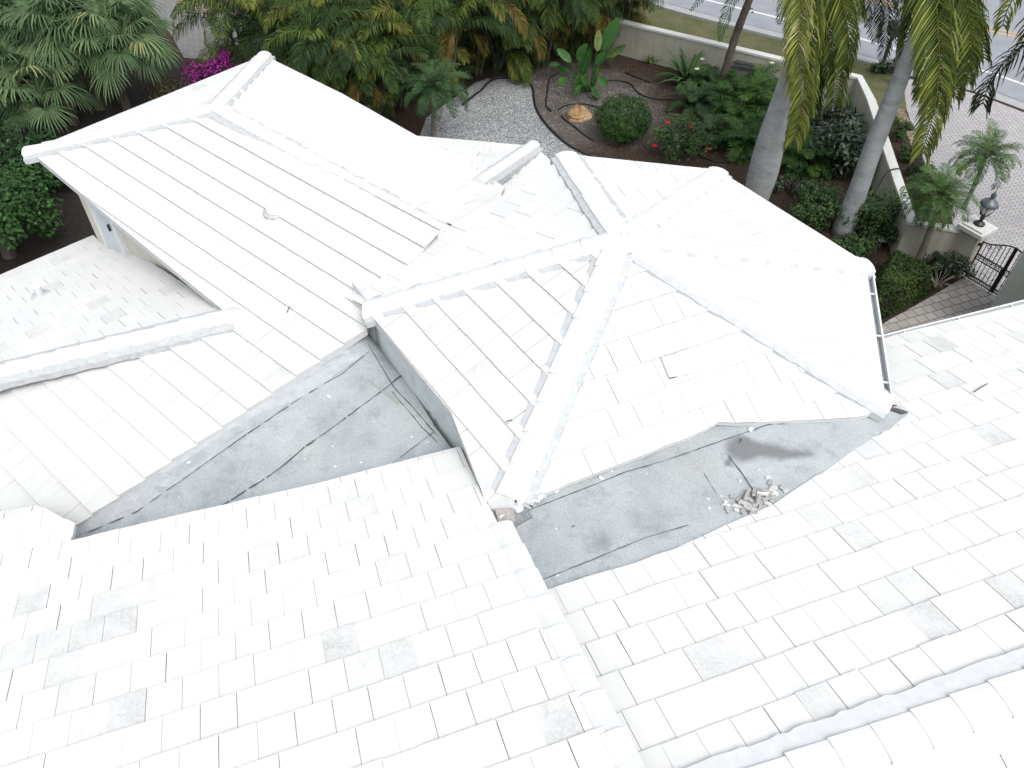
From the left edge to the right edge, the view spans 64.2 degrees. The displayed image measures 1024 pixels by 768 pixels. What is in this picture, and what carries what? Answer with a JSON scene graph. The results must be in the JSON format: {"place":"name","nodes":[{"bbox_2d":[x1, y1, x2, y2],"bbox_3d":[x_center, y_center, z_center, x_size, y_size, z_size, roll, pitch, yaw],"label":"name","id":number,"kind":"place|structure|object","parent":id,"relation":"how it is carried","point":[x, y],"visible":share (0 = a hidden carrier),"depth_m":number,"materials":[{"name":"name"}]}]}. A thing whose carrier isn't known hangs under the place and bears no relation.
{"place":"outdoors","nodes":[
{"label":"outdoors","id":0,"kind":"place"},
{"bbox_2d":[0,0,198,273],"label":"ground","id":1,"kind":"structure","parent":0,"point":[76,226],"depth_m":24.34,"materials":[{"name":"soil"}]},
{"bbox_2d":[0,0,31,116],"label":"broadleaf tree","id":2,"kind":"object","parent":1,"relation":"on","point":[3,29],"visible":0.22,"depth_m":24.00,"materials":[{"name":"green plant"}]},
{"bbox_2d":[0,0,47,60],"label":"broadleaf tree","id":3,"kind":"object","parent":1,"relation":"on","point":[9,4],"visible":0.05,"depth_m":26.60,"materials":[{"name":"green plant"}]},
{"bbox_2d":[0,117,53,190],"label":"broadleaf tree","id":4,"kind":"object","parent":1,"relation":"on","point":[5,146],"visible":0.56,"depth_m":20.89,"materials":[{"name":"green plant"}]},
{"bbox_2d":[0,155,64,259],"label":"broadleaf tree","id":5,"kind":"object","parent":1,"relation":"on","point":[19,201],"visible":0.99,"depth_m":19.35,"materials":[{"name":"green plant"}]},
{"bbox_2d":[0,127,66,191],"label":"broadleaf tree","id":6,"kind":"object","parent":1,"relation":"on","point":[39,141],"visible":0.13,"depth_m":21.51,"materials":[{"name":"green plant"}]},
{"bbox_2d":[0,0,182,139],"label":"fan palm","id":7,"kind":"object","parent":1,"relation":"on","point":[75,26],"visible":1,"depth_m":23.06,"materials":[{"name":"green plant"}]},
{"bbox_2d":[141,69,186,100],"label":"dry shrub","id":8,"kind":"object","parent":1,"relation":"on","point":[162,91],"visible":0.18,"depth_m":24.47,"materials":[{"name":"brown plant"}]},
{"bbox_2d":[180,48,250,84],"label":"bougainvillea","id":9,"kind":"object","parent":1,"relation":"on","point":[203,71],"visible":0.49,"depth_m":24.45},
{"bbox_2d":[149,0,252,58],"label":"garden path","id":10,"kind":"structure","parent":0,"point":[190,44],"depth_m":29.11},
{"bbox_2d":[174,0,236,13],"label":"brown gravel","id":11,"kind":"structure","parent":10,"relation":"on","point":[202,8],"depth_m":30.62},
{"bbox_2d":[420,78,586,158],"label":"gravel path","id":12,"kind":"structure","parent":0,"point":[502,111],"depth_m":25.22,"materials":[{"name":"gravel"}]},
{"bbox_2d":[398,58,472,136],"bbox_3d":[-2.171,-7.980,23.361,2.045,2.463,1.855,-34,56,-28],"label":"date palm","id":13,"kind":"object","parent":12,"relation":"on","point":[434,78],"visible":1,"depth_m":22.82,"materials":[{"name":"green plant"}]},
{"bbox_2d":[462,77,596,156],"bbox_3d":[1.138,-8.491,25.529,5.497,0.069,2.601,30,53,24],"label":"path edging","id":14,"kind":"object","parent":12,"relation":"on","point":[541,118],"visible":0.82,"depth_m":25.60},
{"bbox_2d":[145,2,1023,324],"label":"ground","id":15,"kind":"structure","parent":0,"point":[557,96],"depth_m":25.37,"materials":[{"name":"soil"}]},
{"bbox_2d":[170,0,295,70],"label":"areca palm","id":16,"kind":"object","parent":15,"relation":"on","point":[211,19],"visible":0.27,"depth_m":23.90,"materials":[{"name":"green plant"}]},
{"bbox_2d":[221,0,371,85],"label":"areca palm","id":17,"kind":"object","parent":15,"relation":"on","point":[280,57],"visible":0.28,"depth_m":23.55,"materials":[{"name":"green plant"}]},
{"bbox_2d":[250,0,404,113],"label":"areca palm","id":18,"kind":"object","parent":15,"relation":"on","point":[334,10],"visible":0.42,"depth_m":22.56,"materials":[{"name":"green plant"}]},
{"bbox_2d":[276,0,442,115],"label":"areca palm","id":19,"kind":"object","parent":15,"relation":"on","point":[351,50],"visible":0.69,"depth_m":22.73,"materials":[{"name":"green plant"}]},
{"bbox_2d":[311,0,475,120],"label":"areca palm","id":20,"kind":"object","parent":15,"relation":"on","point":[410,15],"visible":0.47,"depth_m":23.30,"materials":[{"name":"green plant"}]},
{"bbox_2d":[346,0,521,102],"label":"areca palm","id":21,"kind":"object","parent":15,"relation":"on","point":[450,16],"visible":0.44,"depth_m":24.26,"materials":[{"name":"green plant"}]},
{"bbox_2d":[418,0,546,82],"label":"areca palm","id":22,"kind":"object","parent":15,"relation":"on","point":[503,14],"visible":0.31,"depth_m":24.91,"materials":[{"name":"green plant"}]},
{"bbox_2d":[440,0,563,86],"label":"areca palm","id":23,"kind":"object","parent":15,"relation":"on","point":[510,53],"visible":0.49,"depth_m":26.12,"materials":[{"name":"green plant"}]},
{"bbox_2d":[0,51,1023,767],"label":"house","id":24,"kind":"structure","parent":15,"relation":"on","point":[260,593],"depth_m":9.94,"materials":[{"name":"white tile"}]},
{"bbox_2d":[87,202,129,255],"bbox_3d":[-7.388,-2.766,15.017,0.873,1.292,0.140,32,54,26],"label":"window","id":25,"kind":"structure","parent":24,"relation":"in","point":[112,237],"depth_m":14.96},
{"bbox_2d":[513,504,522,512],"bbox_3d":[0.050,1.429,9.323,0.147,0.091,0.076,30,53,24],"label":"mortar crumb","id":26,"kind":"object","parent":24,"relation":"on","point":[516,508],"visible":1,"depth_m":9.29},
{"bbox_2d":[517,501,523,508],"bbox_3d":[0.095,1.374,9.369,0.085,0.089,0.140,1,47,0],"label":"mortar crumb","id":27,"kind":"object","parent":24,"relation":"on","point":[519,503],"visible":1,"depth_m":9.33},
{"bbox_2d":[534,493,543,499],"bbox_3d":[0.292,1.295,9.458,0.092,0.113,0.141,-30,54,-26],"label":"mortar crumb","id":28,"kind":"object","parent":24,"relation":"on","point":[538,496],"visible":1,"depth_m":9.41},
{"bbox_2d":[725,506,731,513],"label":"tile fragment","id":29,"kind":"object","parent":24,"relation":"on","point":[728,509],"visible":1,"depth_m":9.37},
{"bbox_2d":[732,503,742,508],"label":"tile fragment","id":30,"kind":"object","parent":24,"relation":"on","point":[737,506],"visible":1,"depth_m":9.39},
{"bbox_2d":[739,500,754,507],"bbox_3d":[2.707,1.386,9.396,0.197,0.066,0.059,17,49,14],"label":"tile fragment","id":31,"kind":"object","parent":24,"relation":"on","point":[746,503],"visible":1,"depth_m":9.38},
{"bbox_2d":[743,488,751,500],"bbox_3d":[2.739,1.274,9.477,0.060,0.096,0.234,24,51,20],"label":"tile fragment","id":32,"kind":"object","parent":24,"relation":"on","point":[747,494],"visible":1,"depth_m":9.45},
{"bbox_2d":[742,505,755,511],"bbox_3d":[2.731,1.431,9.374,0.160,0.055,0.063,24,51,20],"label":"tile fragment","id":33,"kind":"object","parent":24,"relation":"on","point":[747,508],"visible":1,"depth_m":9.36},
{"bbox_2d":[747,497,757,505],"bbox_3d":[2.767,1.357,9.426,0.063,0.063,0.175,-22,51,-20],"label":"tile fragment","id":34,"kind":"object","parent":24,"relation":"on","point":[751,501],"visible":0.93,"depth_m":9.40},
{"bbox_2d":[752,486,756,495],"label":"tile fragment","id":35,"kind":"object","parent":24,"relation":"on","point":[754,490],"visible":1,"depth_m":9.45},
{"bbox_2d":[755,490,759,503],"bbox_3d":[2.839,1.303,9.421,0.054,0.124,0.269,12,48,10],"label":"tile fragment","id":36,"kind":"object","parent":24,"relation":"on","point":[757,499],"visible":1,"depth_m":9.35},
{"bbox_2d":[758,496,763,509],"bbox_3d":[2.876,1.373,9.411,0.048,0.076,0.227,17,49,15],"label":"tile fragment","id":37,"kind":"object","parent":24,"relation":"on","point":[760,505],"visible":0.84,"depth_m":9.37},
{"bbox_2d":[759,488,772,493],"bbox_3d":[2.967,1.249,9.531,0.166,0.054,0.054,14,48,12],"label":"tile fragment","id":38,"kind":"object","parent":24,"relation":"on","point":[765,490],"visible":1,"depth_m":9.52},
{"bbox_2d":[756,491,769,495],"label":"tile fragment","id":39,"kind":"object","parent":38,"relation":"on","point":[764,493],"visible":1,"depth_m":9.47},
{"bbox_2d":[779,484,787,489],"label":"tile fragment","id":40,"kind":"object","parent":24,"relation":"on","point":[783,487],"visible":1,"depth_m":9.60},
{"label":"tile fragment","id":41,"kind":"object","parent":24,"relation":"on","visible":0},
{"bbox_2d":[762,494,771,501],"bbox_3d":[2.954,1.328,9.464,0.173,0.060,0.049,-27,53,-24],"label":"tile fragment","id":42,"kind":"object","parent":41,"relation":"on","point":[766,498],"visible":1,"depth_m":9.46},
{"bbox_2d":[484,0,598,67],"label":"areca palm","id":43,"kind":"object","parent":15,"relation":"on","point":[545,22],"visible":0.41,"depth_m":26.71,"materials":[{"name":"green plant"}]},
{"bbox_2d":[545,72,559,111],"bbox_3d":[1.290,-9.593,26.587,0.354,0.043,2.803,7,47,5],"label":"drip hose","id":44,"kind":"object","parent":15,"relation":"on","point":[547,91],"visible":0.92,"depth_m":26.42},
{"bbox_2d":[561,115,592,140],"bbox_3d":[1.963,-7.826,24.937,0.079,0.043,1.702,-24,52,-22],"label":"drip hose","id":45,"kind":"object","parent":15,"relation":"on","point":[576,128],"visible":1,"depth_m":24.90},
{"bbox_2d":[557,103,597,109],"bbox_3d":[2.124,-8.791,25.849,1.417,0.043,0.428,-2,47,-3],"label":"drip hose","id":46,"kind":"object","parent":15,"relation":"on","point":[577,103],"visible":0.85,"depth_m":25.91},
{"bbox_2d":[567,104,591,121],"bbox_3d":[2.100,-8.436,25.261,0.790,0.435,0.541,1,47,0],"label":"rock","id":47,"kind":"object","parent":15,"relation":"on","point":[578,113],"visible":1,"depth_m":25.23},
{"bbox_2d":[549,17,625,100],"bbox_3d":[2.369,-10.181,25.763,2.194,2.280,1.208,-7,47,-8],"label":"bird of paradise","id":48,"kind":"object","parent":15,"relation":"on","point":[584,55],"visible":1,"depth_m":25.80,"materials":[{"name":"green plant"}]},
{"bbox_2d":[533,0,658,65],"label":"areca palm","id":49,"kind":"object","parent":15,"relation":"on","point":[607,20],"visible":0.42,"depth_m":26.68,"materials":[{"name":"green plant"}]},
{"bbox_2d":[562,0,663,55],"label":"areca palm","id":50,"kind":"object","parent":15,"relation":"on","point":[646,3],"visible":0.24,"depth_m":27.32,"materials":[{"name":"green plant"}]},
{"bbox_2d":[594,93,652,144],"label":"clipped bush","id":51,"kind":"object","parent":15,"relation":"on","point":[623,135],"visible":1,"depth_m":23.73,"materials":[{"name":"green plant"}]},
{"bbox_2d":[596,0,652,24],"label":"areca palm","id":52,"kind":"object","parent":15,"relation":"on","point":[634,15],"visible":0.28,"depth_m":28.62,"materials":[{"name":"green plant"}]},
{"bbox_2d":[625,71,650,82],"bbox_3d":[4.194,-10.251,27.263,1.052,0.043,0.070,33,55,27],"label":"drip hose","id":53,"kind":"object","parent":15,"relation":"on","point":[637,77],"visible":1,"depth_m":27.23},
{"bbox_2d":[607,79,672,98],"bbox_3d":[4.130,-9.605,26.654,2.377,0.043,0.468,30,53,25],"label":"drip hose","id":54,"kind":"object","parent":15,"relation":"on","point":[636,90],"visible":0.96,"depth_m":26.59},
{"bbox_2d":[641,53,662,62],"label":"crinum lily","id":55,"kind":"object","parent":15,"relation":"on","point":[649,59],"visible":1,"depth_m":27.88,"materials":[{"name":"green plant"}]},
{"bbox_2d":[650,109,712,164],"bbox_3d":[4.929,-7.090,23.460,1.757,1.472,1.685,27,52,22],"label":"hibiscus bush","id":56,"kind":"object","parent":15,"relation":"on","point":[688,135],"visible":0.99,"depth_m":23.25,"materials":[{"name":"green plant"}]},
{"bbox_2d":[654,46,711,90],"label":"crinum lily","id":57,"kind":"object","parent":15,"relation":"on","point":[685,73],"visible":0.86,"depth_m":26.74,"materials":[{"name":"green plant"}]},
{"bbox_2d":[666,80,727,120],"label":"cycad plant","id":58,"kind":"object","parent":15,"relation":"on","point":[697,98],"visible":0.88,"depth_m":25.53,"materials":[{"name":"green plant"}]},
{"bbox_2d":[533,69,889,263],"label":"leaf litter","id":59,"kind":"object","parent":15,"relation":"on","point":[679,142],"visible":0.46,"depth_m":24.57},
{"bbox_2d":[693,151,730,162],"bbox_3d":[5.819,-6.599,23.858,1.153,0.043,0.195,21,50,18],"label":"drip hose","id":60,"kind":"object","parent":15,"relation":"on","point":[712,159],"visible":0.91,"depth_m":23.78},
{"bbox_2d":[685,63,746,93],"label":"cycad plant","id":61,"kind":"object","parent":15,"relation":"on","point":[714,77],"visible":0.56,"depth_m":26.29,"materials":[{"name":"green plant"}]},
{"bbox_2d":[689,112,744,150],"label":"cycad plant","id":62,"kind":"object","parent":15,"relation":"on","point":[712,124],"visible":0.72,"depth_m":24.24,"materials":[{"name":"green plant"}]},
{"bbox_2d":[690,0,782,90],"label":"palm tree","id":63,"kind":"object","parent":15,"relation":"on","point":[739,25],"visible":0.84,"depth_m":25.09,"materials":[{"name":"green plant"}]},
{"bbox_2d":[705,70,772,124],"bbox_3d":[7.093,-8.819,25.383,2.341,1.311,2.238,1,47,0],"label":"cycad plant","id":64,"kind":"object","parent":15,"relation":"on","point":[727,98],"visible":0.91,"depth_m":25.13,"materials":[{"name":"green plant"}]},
{"bbox_2d":[730,60,755,87],"bbox_3d":[7.571,-10.174,26.751,0.800,0.805,0.500,12,48,10],"label":"equipment box","id":65,"kind":"object","parent":15,"relation":"on","point":[743,67],"visible":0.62,"depth_m":26.43,"materials":[{"name":"grey plastic"}]},
{"bbox_2d":[710,113,789,165],"bbox_3d":[6.904,-7.127,23.971,2.225,1.049,1.856,1,47,0],"label":"cycad plant","id":66,"kind":"object","parent":15,"relation":"on","point":[745,141],"visible":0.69,"depth_m":23.76,"materials":[{"name":"green plant"}]},
{"bbox_2d":[726,63,792,116],"bbox_3d":[7.963,-9.238,25.933,2.166,1.456,2.152,-14,49,-14],"label":"cycad plant","id":67,"kind":"object","parent":15,"relation":"on","point":[769,88],"visible":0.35,"depth_m":25.69,"materials":[{"name":"green plant"}]},
{"bbox_2d":[626,5,906,113],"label":"grass verge","id":68,"kind":"object","parent":15,"relation":"on","point":[878,83],"depth_m":29.51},
{"bbox_2d":[870,58,894,73],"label":"border plant","id":69,"kind":"object","parent":68,"relation":"on","point":[882,68],"visible":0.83,"depth_m":27.58,"materials":[{"name":"green plant"}]},
{"bbox_2d":[858,0,909,75],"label":"palm tree","id":70,"kind":"object","parent":68,"relation":"on","point":[882,22],"visible":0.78,"depth_m":25.93,"materials":[{"name":"green plant"}]},
{"bbox_2d":[577,16,960,261],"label":"garden wall","id":71,"kind":"structure","parent":15,"relation":"on","point":[636,39],"depth_m":25.80,"materials":[{"name":"paint"}]},
{"bbox_2d":[875,168,899,191],"bbox_3d":[9.825,-5.401,21.515,0.912,0.443,0.181,-30,54,-26],"label":"hose","id":72,"kind":"object","parent":71,"relation":"hanging from","point":[884,176],"depth_m":21.48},
{"bbox_2d":[651,2,892,71],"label":"kerb","id":73,"kind":"structure","parent":15,"relation":"on","point":[746,29],"depth_m":30.07,"materials":[{"name":"concrete"}]},
{"bbox_2d":[745,109,801,136],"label":"cycad plant","id":74,"kind":"object","parent":15,"relation":"on","point":[755,121],"visible":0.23,"depth_m":24.33,"materials":[{"name":"green plant"}]},
{"bbox_2d":[774,173,807,195],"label":"philodendron","id":75,"kind":"object","parent":15,"relation":"on","point":[793,188],"visible":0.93,"depth_m":22.58,"materials":[{"name":"green plant"}]},
{"bbox_2d":[745,0,867,200],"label":"royal palm","id":76,"kind":"object","parent":15,"relation":"on","point":[806,21],"visible":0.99,"depth_m":18.83,"materials":[{"name":"green plant"}]},
{"bbox_2d":[780,126,836,181],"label":"cycad plant","id":77,"kind":"object","parent":15,"relation":"on","point":[796,157],"visible":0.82,"depth_m":23.15,"materials":[{"name":"green plant"}]},
{"bbox_2d":[784,178,843,231],"bbox_3d":[7.912,-4.680,21.307,1.740,1.278,1.504,-29,54,-25],"label":"leafy shrub","id":78,"kind":"object","parent":15,"relation":"on","point":[829,205],"visible":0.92,"depth_m":21.11,"materials":[{"name":"green plant"}]},
{"bbox_2d":[800,99,867,137],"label":"philodendron","id":79,"kind":"object","parent":15,"relation":"on","point":[823,117],"visible":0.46,"depth_m":24.00,"materials":[{"name":"green plant"}]},
{"bbox_2d":[803,116,867,177],"bbox_3d":[9.321,-6.766,23.029,2.001,1.731,2.183,1,47,0],"label":"philodendron","id":80,"kind":"object","parent":15,"relation":"on","point":[840,147],"visible":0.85,"depth_m":22.81,"materials":[{"name":"green plant"}]},
{"bbox_2d":[651,0,1023,109],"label":"gutter apron","id":81,"kind":"object","parent":15,"relation":"on","point":[1010,101],"visible":0.35,"depth_m":28.47,"materials":[{"name":"concrete"}]},
{"bbox_2d":[831,231,878,256],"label":"leafy shrub","id":82,"kind":"object","parent":15,"relation":"on","point":[857,249],"visible":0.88,"depth_m":20.40,"materials":[{"name":"green plant"}]},
{"bbox_2d":[834,86,881,127],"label":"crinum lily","id":83,"kind":"object","parent":15,"relation":"on","point":[848,102],"visible":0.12,"depth_m":25.06,"materials":[{"name":"green plant"}]},
{"bbox_2d":[834,185,920,243],"bbox_3d":[9.417,-4.298,20.965,2.034,1.288,1.535,26,52,22],"label":"leafy shrub","id":84,"kind":"object","parent":15,"relation":"on","point":[880,226],"visible":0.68,"depth_m":20.68,"materials":[{"name":"green plant"}]},
{"bbox_2d":[877,235,887,246],"bbox_3d":[9.491,-3.651,20.989,0.220,0.310,0.140,12,48,10],"label":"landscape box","id":85,"kind":"object","parent":15,"relation":"on","point":[881,240],"visible":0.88,"depth_m":20.88,"materials":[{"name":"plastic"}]},
{"bbox_2d":[881,20,898,62],"bbox_3d":[12.737,-11.372,27.482,0.389,1.530,0.600,1,47,0],"label":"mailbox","id":86,"kind":"object","parent":15,"relation":"on","point":[885,56],"visible":0.27,"depth_m":27.22,"materials":[{"name":"black metal"}]},
{"bbox_2d":[890,116,914,141],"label":"border plant","id":87,"kind":"object","parent":15,"relation":"on","point":[900,131],"visible":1,"depth_m":24.44,"materials":[{"name":"green plant"}]},
{"bbox_2d":[875,249,932,318],"bbox_3d":[9.073,-2.166,19.229,1.313,0.882,2.729,28,52,23],"label":"box hedge","id":88,"kind":"object","parent":15,"relation":"on","point":[904,275],"visible":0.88,"depth_m":19.23,"materials":[{"name":"green plant"}]},
{"bbox_2d":[896,108,915,148],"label":"brown gravel","id":89,"kind":"structure","parent":15,"relation":"on","point":[901,113],"depth_m":25.58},
{"bbox_2d":[830,0,991,240],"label":"royal palm","id":90,"kind":"object","parent":15,"relation":"on","point":[930,22],"visible":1,"depth_m":17.74,"materials":[{"name":"green plant"}]},
{"bbox_2d":[898,142,925,163],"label":"border plant","id":91,"kind":"object","parent":15,"relation":"on","point":[905,156],"visible":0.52,"depth_m":23.73,"materials":[{"name":"green plant"}]},
{"bbox_2d":[906,161,936,176],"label":"border plant","id":92,"kind":"object","parent":15,"relation":"on","point":[910,169],"visible":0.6,"depth_m":23.14,"materials":[{"name":"green plant"}]},
{"bbox_2d":[913,172,944,184],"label":"border plant","id":93,"kind":"object","parent":15,"relation":"on","point":[926,179],"visible":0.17,"depth_m":22.89,"materials":[{"name":"green plant"}]},
{"bbox_2d":[923,251,942,269],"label":"dark shrub","id":94,"kind":"object","parent":15,"relation":"on","point":[928,261],"visible":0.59,"depth_m":20.25,"materials":[{"name":"green plant"}]},
{"bbox_2d":[917,188,952,216],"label":"border plant","id":95,"kind":"object","parent":15,"relation":"on","point":[919,198],"visible":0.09,"depth_m":21.99,"materials":[{"name":"green plant"}]},
{"bbox_2d":[895,161,981,259],"bbox_3d":[9.980,-3.956,19.611,1.680,2.753,1.847,-22,51,-21],"label":"date palm","id":96,"kind":"object","parent":15,"relation":"on","point":[939,190],"visible":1,"depth_m":18.97,"materials":[{"name":"green plant"}]},
{"bbox_2d":[882,279,995,333],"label":"walkway","id":97,"kind":"structure","parent":15,"relation":"on","point":[961,297],"depth_m":19.50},
{"bbox_2d":[990,250,1023,307],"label":"side wall","id":98,"kind":"structure","parent":97,"relation":"on","point":[1011,289],"depth_m":17.35,"materials":[{"name":"grey paint"}]},
{"bbox_2d":[931,264,954,288],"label":"dry plant","id":99,"kind":"object","parent":15,"relation":"on","point":[935,285],"visible":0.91,"depth_m":19.75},
{"bbox_2d":[931,250,977,282],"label":"dark shrub","id":100,"kind":"object","parent":15,"relation":"on","point":[954,269],"visible":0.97,"depth_m":19.78,"materials":[{"name":"green plant"}]},
{"bbox_2d":[945,215,997,277],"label":"gate pillar","id":101,"kind":"structure","parent":15,"relation":"on","point":[969,237],"depth_m":19.64,"materials":[{"name":"paint"}]},
{"bbox_2d":[973,190,998,226],"bbox_3d":[11.178,-4.156,19.166,0.426,0.975,0.426,1,47,0],"label":"lantern","id":102,"kind":"object","parent":101,"relation":"on","point":[989,205],"visible":0.98,"depth_m":19.06,"materials":[{"name":"black metal"}]},
{"bbox_2d":[965,241,1021,294],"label":"garden gate","id":103,"kind":"structure","parent":101,"relation":"attached to","point":[1001,274],"depth_m":19.52,"materials":[{"name":"black metal"}]},
{"bbox_2d":[948,118,1023,209],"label":"date palm","id":104,"kind":"object","parent":15,"relation":"on","point":[983,148],"visible":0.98,"depth_m":21.06,"materials":[{"name":"green plant"}]},
{"bbox_2d":[659,0,1023,102],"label":"road","id":105,"kind":"structure","parent":0,"point":[1000,44],"depth_m":30.27,"materials":[{"name":"asphalt"}]},
{"bbox_2d":[664,2,1022,101],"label":"road joint","id":106,"kind":"object","parent":105,"relation":"on","point":[783,33],"visible":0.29,"depth_m":30.03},
{"bbox_2d":[706,0,1023,84],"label":"road line","id":107,"kind":"object","parent":105,"relation":"on","point":[860,38],"visible":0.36,"depth_m":29.59,"materials":[{"name":"paint"}]},
{"bbox_2d":[866,0,1019,37],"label":"road line","id":108,"kind":"object","parent":105,"relation":"on","point":[973,27],"depth_m":30.14,"materials":[{"name":"white paint"}]},
{"bbox_2d":[883,1,1021,35],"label":"road line","id":109,"kind":"object","parent":105,"relation":"on","point":[989,27],"depth_m":30.26,"materials":[{"name":"white paint"}]},
{"bbox_2d":[905,79,1023,296],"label":"driveway","id":110,"kind":"structure","parent":0,"point":[1006,217],"depth_m":23.71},
{"bbox_2d":[968,0,1023,119],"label":"royal palm","id":111,"kind":"object","parent":110,"relation":"on","point":[990,83],"visible":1,"depth_m":17.18,"materials":[{"name":"green plant"}]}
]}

